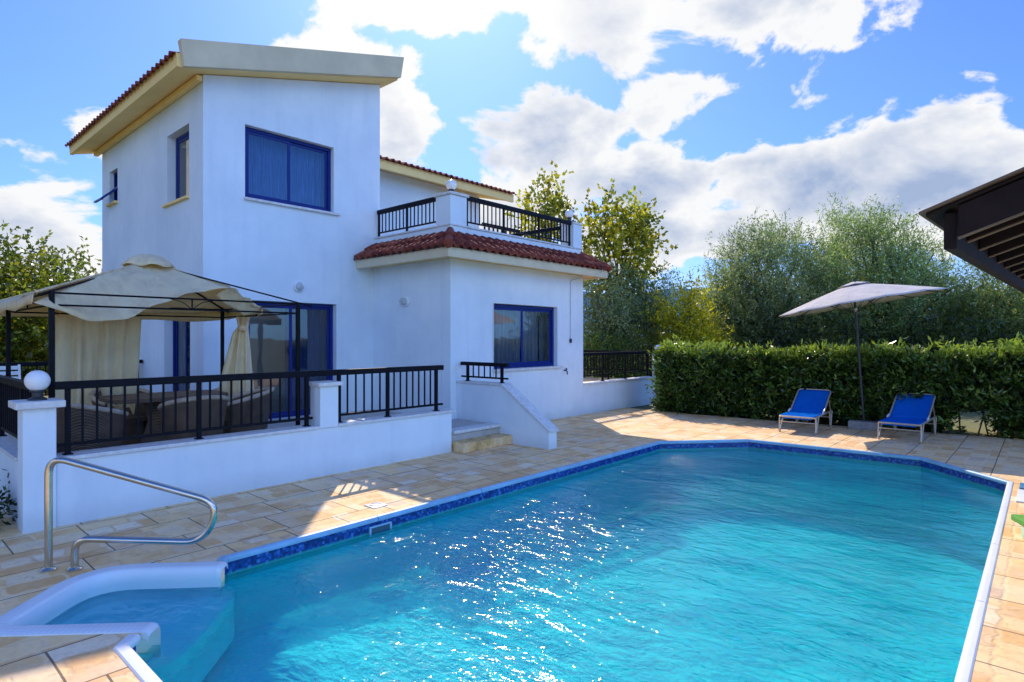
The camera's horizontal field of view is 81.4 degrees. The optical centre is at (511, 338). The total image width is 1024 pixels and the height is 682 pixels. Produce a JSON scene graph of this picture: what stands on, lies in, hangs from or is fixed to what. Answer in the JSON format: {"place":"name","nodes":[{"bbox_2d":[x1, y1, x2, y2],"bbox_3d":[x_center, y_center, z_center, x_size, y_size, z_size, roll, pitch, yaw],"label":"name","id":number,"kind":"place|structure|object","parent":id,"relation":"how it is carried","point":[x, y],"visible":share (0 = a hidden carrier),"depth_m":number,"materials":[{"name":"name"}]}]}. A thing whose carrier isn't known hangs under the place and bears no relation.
{"place":"outdoors","nodes":[
{"label":"outdoors","id":0,"kind":"place"},
{"bbox_2d":[482,222,519,235],"bbox_3d":[-0.096,-2.134,13.477,0.425,0.863,1.250,0,0,42],"label":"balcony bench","id":1,"kind":"object","parent":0,"point":[501,230],"visible":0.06,"depth_m":13.54,"materials":[{"name":"black"}]},
{"bbox_2d":[0,408,1023,681],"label":"pool deck","id":2,"kind":"structure","parent":0,"point":[258,516],"depth_m":6.03,"materials":[{"name":"stone"}]},
{"bbox_2d":[0,468,17,524],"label":"plant","id":3,"kind":"object","parent":2,"relation":"on","point":[7,501],"visible":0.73,"depth_m":5.61,"materials":[{"name":"green plant"}]},
{"bbox_2d":[39,457,217,572],"bbox_3d":[-2.910,1.321,4.537,1.300,0.858,0.109,0,0,-3],"label":"pool handrail","id":4,"kind":"object","parent":2,"relation":"on","point":[49,566],"visible":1,"depth_m":4.51,"materials":[{"name":"metal"}]},
{"bbox_2d":[0,380,455,533],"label":"terrace wall","id":5,"kind":"structure","parent":2,"relation":"on","point":[325,443],"depth_m":6.50,"materials":[{"name":"white paint"}]},
{"bbox_2d":[0,375,31,448],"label":"railing","id":6,"kind":"object","parent":5,"relation":"on","point":[11,388],"visible":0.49,"depth_m":6.39,"materials":[{"name":"black metal"}]},
{"bbox_2d":[24,370,50,400],"bbox_3d":[-4.394,0.430,5.512,0.196,0.276,0.196,0,0,42],"label":"globe lamp","id":7,"kind":"object","parent":5,"relation":"on","point":[36,383],"visible":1,"depth_m":5.46,"materials":[{"name":"glass"}]},
{"bbox_2d":[54,365,443,454],"bbox_3d":[-2.684,0.753,7.391,0.075,0.696,4.830,0,0,42],"label":"railing","id":8,"kind":"object","parent":5,"relation":"on","point":[68,386],"visible":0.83,"depth_m":6.78,"materials":[{"name":"black metal"}]},
{"bbox_2d":[56,409,498,452],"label":"terrace floor","id":9,"kind":"structure","parent":2,"relation":"on","point":[456,423],"depth_m":10.07,"materials":[{"name":"beige stone"}]},
{"bbox_2d":[0,364,20,378],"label":"garden chair","id":10,"kind":"object","parent":9,"relation":"on","point":[18,372],"visible":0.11,"depth_m":9.54,"materials":[{"name":"white plastic"}]},
{"bbox_2d":[0,360,142,395],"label":"railing","id":11,"kind":"object","parent":9,"relation":"on","point":[36,364],"visible":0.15,"depth_m":10.41,"materials":[{"name":"black metal"}]},
{"bbox_2d":[56,403,128,452],"bbox_3d":[-4.679,1.047,6.522,0.763,0.786,0.674,0,0,22],"label":"rattan armchair","id":12,"kind":"object","parent":9,"relation":"on","point":[103,422],"visible":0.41,"depth_m":6.31,"materials":[{"name":"wicker"}]},
{"bbox_2d":[89,387,152,445],"bbox_3d":[-5.299,1.047,8.093,0.674,0.786,0.763,0,0,37],"label":"rattan armchair","id":13,"kind":"object","parent":9,"relation":"on","point":[131,425],"visible":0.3,"depth_m":7.97,"materials":[{"name":"wicker"}]},
{"bbox_2d":[0,254,311,424],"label":"gazebo","id":14,"kind":"object","parent":9,"relation":"on","point":[150,287],"visible":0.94,"depth_m":7.04,"materials":[{"name":"beige fabric"}]},
{"bbox_2d":[55,312,141,413],"bbox_3d":[-5.587,0.450,8.077,0.102,1.600,1.001,0,0,42],"label":"gazebo curtain","id":15,"kind":"object","parent":14,"relation":"hanging from","point":[95,350],"visible":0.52,"depth_m":8.02,"materials":[{"name":"beige fabric"}]},
{"bbox_2d":[218,317,253,395],"bbox_3d":[-3.926,0.490,8.380,0.633,1.600,0.130,0,0,-6],"label":"gazebo curtain","id":16,"kind":"object","parent":14,"relation":"hanging from","point":[238,359],"visible":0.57,"depth_m":8.38,"materials":[{"name":"beige fabric"}]},
{"bbox_2d":[99,390,227,442],"bbox_3d":[-4.475,1.085,7.699,0.839,0.729,1.359,0,0,42],"label":"rattan table","id":17,"kind":"object","parent":9,"relation":"on","point":[144,398],"visible":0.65,"depth_m":7.47,"materials":[{"name":"wicker"}]},
{"bbox_2d":[157,395,229,440],"bbox_3d":[-3.773,1.047,7.108,0.674,0.786,0.763,0,0,44],"label":"rattan armchair","id":18,"kind":"object","parent":9,"relation":"on","point":[181,413],"visible":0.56,"depth_m":6.86,"materials":[{"name":"wicker"}]},
{"bbox_2d":[222,386,274,433],"bbox_3d":[-3.537,1.047,7.978,0.674,0.786,0.763,0,0,-28],"label":"rattan armchair","id":19,"kind":"object","parent":9,"relation":"on","point":[246,406],"visible":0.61,"depth_m":7.72,"materials":[{"name":"wicker"}]},
{"bbox_2d":[364,502,387,508],"bbox_3d":[-1.428,1.741,6.245,0.180,0.016,0.180,0,0,42],"label":"drain cover","id":20,"kind":"object","parent":2,"relation":"on","point":[374,505],"visible":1,"depth_m":6.23,"materials":[{"name":"plastic"}]},
{"bbox_2d":[452,423,511,452],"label":"entrance steps","id":21,"kind":"structure","parent":2,"relation":"on","point":[478,443],"depth_m":9.50,"materials":[{"name":"stone"}]},
{"bbox_2d":[0,439,1013,681],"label":"swimming pool","id":22,"kind":"structure","parent":2,"relation":"in","point":[338,604],"depth_m":5.73,"materials":[{"name":"liquid"}]},
{"bbox_2d":[277,448,1002,681],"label":"pool water","id":23,"kind":"structure","parent":22,"relation":"in","point":[750,463],"depth_m":7.62,"materials":[{"name":"blue liquid"}]},
{"bbox_2d":[456,380,558,449],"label":"stair wall","id":24,"kind":"structure","parent":2,"relation":"on","point":[517,415],"depth_m":10.01,"materials":[{"name":"white paint"}]},
{"bbox_2d":[460,361,508,382],"bbox_3d":[-0.492,0.588,10.468,1.140,0.346,0.075,0,0,42],"label":"railing","id":25,"kind":"object","parent":24,"relation":"on","point":[490,364],"visible":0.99,"depth_m":10.39,"materials":[{"name":"black metal"}]},
{"bbox_2d":[778,388,832,434],"bbox_3d":[5.723,1.386,11.575,0.656,0.731,1.516,0,0,39],"label":"sun lounger","id":26,"kind":"object","parent":2,"relation":"on","point":[808,404],"visible":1,"depth_m":11.76,"materials":[{"name":"fabric"}]},
{"bbox_2d":[779,278,946,430],"bbox_3d":[6.680,0.289,11.516,2.846,2.919,2.878,0,0,42],"label":"parasol","id":27,"kind":"object","parent":2,"relation":"on","point":[854,294],"visible":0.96,"depth_m":11.30,"materials":[{"name":"fabric"}]},
{"bbox_2d":[877,392,936,442],"bbox_3d":[7.101,1.386,10.678,0.656,0.731,1.516,0,0,44],"label":"sun lounger","id":28,"kind":"object","parent":2,"relation":"on","point":[909,412],"visible":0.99,"depth_m":10.80,"materials":[{"name":"fabric"}]},
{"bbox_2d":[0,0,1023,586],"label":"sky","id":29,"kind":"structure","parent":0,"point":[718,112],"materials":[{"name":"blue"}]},
{"bbox_2d":[44,344,1018,438],"bbox_3d":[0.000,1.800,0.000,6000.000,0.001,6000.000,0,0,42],"label":"ground","id":30,"kind":"structure","parent":0,"point":[968,419],"depth_m":13.27,"materials":[{"name":"beige stone"}]},
{"bbox_2d":[0,220,101,396],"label":"citrus tree","id":31,"kind":"object","parent":30,"relation":"on","point":[29,338],"visible":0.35,"depth_m":14.71,"materials":[{"name":"green plant"}]},
{"bbox_2d":[65,38,611,419],"bbox_3d":[-3.999,-2.128,15.195,11.367,7.836,10.697,0,0,42],"label":"villa","id":32,"kind":"object","parent":30,"relation":"on","point":[270,170],"visible":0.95,"depth_m":11.37,"materials":[{"name":"white paint"}]},
{"bbox_2d":[94,171,117,206],"bbox_3d":[-8.798,-3.312,13.005,0.660,0.765,0.442,0,0,42],"label":"window","id":33,"kind":"structure","parent":32,"relation":"in","point":[115,190],"depth_m":13.19,"materials":[{"name":"blue paint"}]},
{"bbox_2d":[161,131,189,207],"bbox_3d":[-5.822,-3.056,10.677,1.206,1.314,0.459,0,0,42],"label":"window","id":34,"kind":"structure","parent":32,"relation":"in","point":[182,138],"depth_m":10.93,"materials":[{"name":"blue paint"}]},
{"bbox_2d":[173,321,189,390],"bbox_3d":[-5.789,0.466,10.781,1.276,1.998,0.259,0,0,42],"label":"sliding door","id":35,"kind":"structure","parent":32,"relation":"in","point":[186,325],"depth_m":11.05,"materials":[{"name":"blue paint"}]},
{"bbox_2d":[248,303,332,418],"bbox_3d":[-4.184,0.386,11.157,0.279,2.158,1.786,0,0,42],"label":"sliding door","id":36,"kind":"structure","parent":32,"relation":"in","point":[316,321],"depth_m":11.52,"materials":[{"name":"blue paint"}]},
{"bbox_2d":[244,127,339,215],"bbox_3d":[-4.140,-3.066,11.071,0.459,1.334,1.876,0,0,42],"label":"window","id":37,"kind":"structure","parent":32,"relation":"in","point":[279,170],"depth_m":11.17,"materials":[{"name":"blue glass"}]},
{"bbox_2d":[293,281,303,291],"bbox_3d":[-3.909,-0.960,10.977,0.126,0.200,0.200,0,0,42],"label":"wall lamp","id":38,"kind":"object","parent":32,"relation":"attached to","point":[298,286],"visible":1,"depth_m":10.94,"materials":[{"name":"white plastic"}]},
{"bbox_2d":[399,296,409,306],"bbox_3d":[-2.108,-0.720,11.512,0.270,0.200,0.125,0,0,42],"label":"wall lamp","id":39,"kind":"object","parent":32,"relation":"attached to","point":[404,301],"visible":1,"depth_m":11.47,"materials":[{"name":"white glass"}]},
{"bbox_2d":[377,197,435,236],"bbox_3d":[-2.078,-2.369,11.701,1.868,0.563,0.075,0,0,42],"label":"railing","id":40,"kind":"object","parent":32,"relation":"on","point":[414,204],"visible":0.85,"depth_m":11.67,"materials":[{"name":"black metal"}]},
{"bbox_2d":[446,180,456,190],"bbox_3d":[-1.123,-2.803,11.023,0.200,0.282,0.200,0,0,42],"label":"globe lamp","id":41,"kind":"object","parent":32,"relation":"on","point":[451,185],"visible":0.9,"depth_m":10.95,"materials":[{"name":"glass"}]},
{"bbox_2d":[467,196,570,245],"bbox_3d":[0.228,-2.378,12.322,0.075,0.583,3.298,0,0,42],"label":"railing","id":42,"kind":"object","parent":32,"relation":"on","point":[487,203],"visible":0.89,"depth_m":12.16,"materials":[{"name":"black metal"}]},
{"bbox_2d":[493,304,562,371],"bbox_3d":[0.217,-0.036,12.428,0.459,1.354,2.191,0,0,42],"label":"window","id":43,"kind":"structure","parent":32,"relation":"in","point":[515,326],"depth_m":12.56,"materials":[{"name":"blue glass"}]},
{"bbox_2d":[511,226,559,243],"bbox_3d":[-0.447,-2.369,15.435,4.540,0.563,0.075,0,0,42],"label":"railing","id":44,"kind":"object","parent":32,"relation":"on","point":[521,235],"visible":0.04,"depth_m":14.28,"materials":[{"name":"black metal"}]},
{"bbox_2d":[565,210,573,221],"bbox_3d":[1.333,-2.861,13.855,0.200,0.282,0.200,0,0,42],"label":"globe lamp","id":45,"kind":"object","parent":32,"relation":"on","point":[569,214],"visible":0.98,"depth_m":13.79,"materials":[{"name":"glass"}]},
{"bbox_2d":[505,160,591,243],"bbox_3d":[1.275,-2.412,22.944,3.347,8.632,3.406,0,0,-11],"label":"plane tree","id":46,"kind":"object","parent":30,"relation":"on","point":[553,203],"visible":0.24,"depth_m":22.54,"materials":[{"name":"green plant"}]},
{"bbox_2d":[583,376,619,381],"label":"side terrace","id":47,"kind":"structure","parent":30,"relation":"on","point":[586,379],"depth_m":17.22,"materials":[{"name":"stone"}]},
{"bbox_2d":[583,350,649,378],"bbox_3d":[2.669,0.740,17.041,2.584,0.819,0.075,0,0,23],"label":"railing","id":48,"kind":"object","parent":47,"relation":"on","point":[588,351],"visible":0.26,"depth_m":16.93,"materials":[{"name":"black metal"}]},
{"bbox_2d":[583,324,653,377],"bbox_3d":[2.866,0.853,18.627,3.251,2.704,3.296,0,0,1],"label":"green shrub","id":49,"kind":"object","parent":30,"relation":"on","point":[595,345],"visible":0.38,"depth_m":18.17,"materials":[{"name":"green plant"}]},
{"bbox_2d":[583,355,658,413],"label":"garden wall","id":50,"kind":"structure","parent":30,"relation":"on","point":[609,394],"depth_m":14.88,"materials":[{"name":"white paint"}]},
{"bbox_2d":[583,351,652,380],"bbox_3d":[2.743,0.678,15.129,0.075,0.696,3.400,0,0,42],"label":"railing","id":51,"kind":"object","parent":50,"relation":"on","point":[602,354],"visible":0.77,"depth_m":15.02,"materials":[{"name":"black metal"}]},
{"bbox_2d":[583,256,663,377],"bbox_3d":[3.161,-0.112,20.015,4.025,5.435,4.171,0,0,15],"label":"olive tree","id":52,"kind":"object","parent":30,"relation":"on","point":[601,307],"visible":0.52,"depth_m":19.63,"materials":[{"name":"green plant"}]},
{"bbox_2d":[573,178,677,377],"bbox_3d":[3.956,-1.998,22.072,4.125,7.823,3.996,0,0,-6],"label":"plane tree","id":53,"kind":"object","parent":30,"relation":"on","point":[636,232],"visible":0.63,"depth_m":21.39,"materials":[{"name":"green plant"}]},
{"bbox_2d":[591,292,682,377],"bbox_3d":[4.925,0.314,23.904,5.405,4.822,6.220,0,0,42],"label":"dark shrub","id":54,"kind":"object","parent":30,"relation":"on","point":[643,350],"visible":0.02,"depth_m":22.93,"materials":[{"name":"green plant"}]},
{"bbox_2d":[608,259,699,375],"bbox_3d":[4.813,-0.375,20.903,3.949,4.904,3.588,0,0,42],"label":"olive tree","id":55,"kind":"object","parent":30,"relation":"on","point":[649,289],"visible":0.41,"depth_m":20.43,"materials":[{"name":"green plant"}]},
{"bbox_2d":[630,269,741,365],"bbox_3d":[5.556,-0.187,18.713,3.385,4.202,3.047,0,0,42],"label":"yellow bush","id":56,"kind":"object","parent":30,"relation":"on","point":[689,313],"visible":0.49,"depth_m":18.41,"materials":[{"name":"yellow leaf"},{"name":"bark"}]},
{"bbox_2d":[645,295,781,355],"bbox_3d":[8.219,0.452,23.694,5.732,4.827,5.320,0,0,-12],"label":"dark shrub","id":57,"kind":"object","parent":30,"relation":"on","point":[696,327],"visible":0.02,"depth_m":23.68,"materials":[{"name":"green plant"}]},
{"bbox_2d":[683,208,859,347],"bbox_3d":[8.482,-0.994,20.046,5.713,6.775,5.861,0,0,42],"label":"olive tree","id":58,"kind":"object","parent":30,"relation":"on","point":[774,288],"visible":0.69,"depth_m":19.10,"materials":[{"name":"green plant"}]},
{"bbox_2d":[738,287,887,349],"bbox_3d":[8.595,0.817,17.395,4.595,4.716,4.875,0,0,42],"label":"dark shrub","id":59,"kind":"object","parent":30,"relation":"on","point":[786,340],"visible":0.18,"depth_m":17.37,"materials":[{"name":"green plant"}]},
{"bbox_2d":[645,331,1023,438],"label":"hedge","id":60,"kind":"object","parent":30,"relation":"on","point":[752,381],"visible":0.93,"depth_m":11.97,"materials":[{"name":"green plant"}]},
{"bbox_2d":[779,188,994,345],"bbox_3d":[11.818,-1.526,19.149,5.970,6.873,5.855,0,0,6],"label":"olive tree","id":61,"kind":"object","parent":30,"relation":"on","point":[874,268],"visible":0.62,"depth_m":18.28,"materials":[{"name":"green plant"}]},
{"bbox_2d":[861,291,1023,403],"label":"dark shrub","id":62,"kind":"object","parent":30,"relation":"on","point":[944,331],"visible":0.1,"depth_m":16.15,"materials":[{"name":"green plant"}]},
{"bbox_2d":[920,269,1004,329],"bbox_3d":[15.260,0.266,20.889,7.155,5.419,5.829,0,0,42],"label":"dark shrub","id":63,"kind":"object","parent":30,"relation":"on","point":[956,301],"depth_m":20.59,"materials":[{"name":"green plant"}]},
{"bbox_2d":[904,257,1023,345],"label":"olive tree","id":64,"kind":"object","parent":30,"relation":"on","point":[1009,315],"visible":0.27,"depth_m":16.94,"materials":[{"name":"green plant"}]},
{"bbox_2d":[583,288,1023,337],"bbox_3d":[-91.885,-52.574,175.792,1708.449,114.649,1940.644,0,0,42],"label":"hills","id":65,"kind":"structure","parent":0,"point":[677,289],"depth_m":749.37,"materials":[{"name":"green plant"}]},
{"bbox_2d":[918,167,1023,292],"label":"pavilion roof","id":66,"kind":"structure","parent":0,"point":[981,226],"depth_m":3.26,"materials":[{"name":"brown wood"}]},
{"bbox_2d":[1011,514,1023,538],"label":"foam mat","id":67,"kind":"object","parent":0,"point":[1018,518],"visible":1,"depth_m":5.37,"materials":[{"name":"green plastic"}]},
{"bbox_2d":[1016,483,1023,502],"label":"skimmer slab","id":68,"kind":"structure","parent":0,"point":[1020,496],"depth_m":6.63,"materials":[{"name":"plastic"}]}
]}

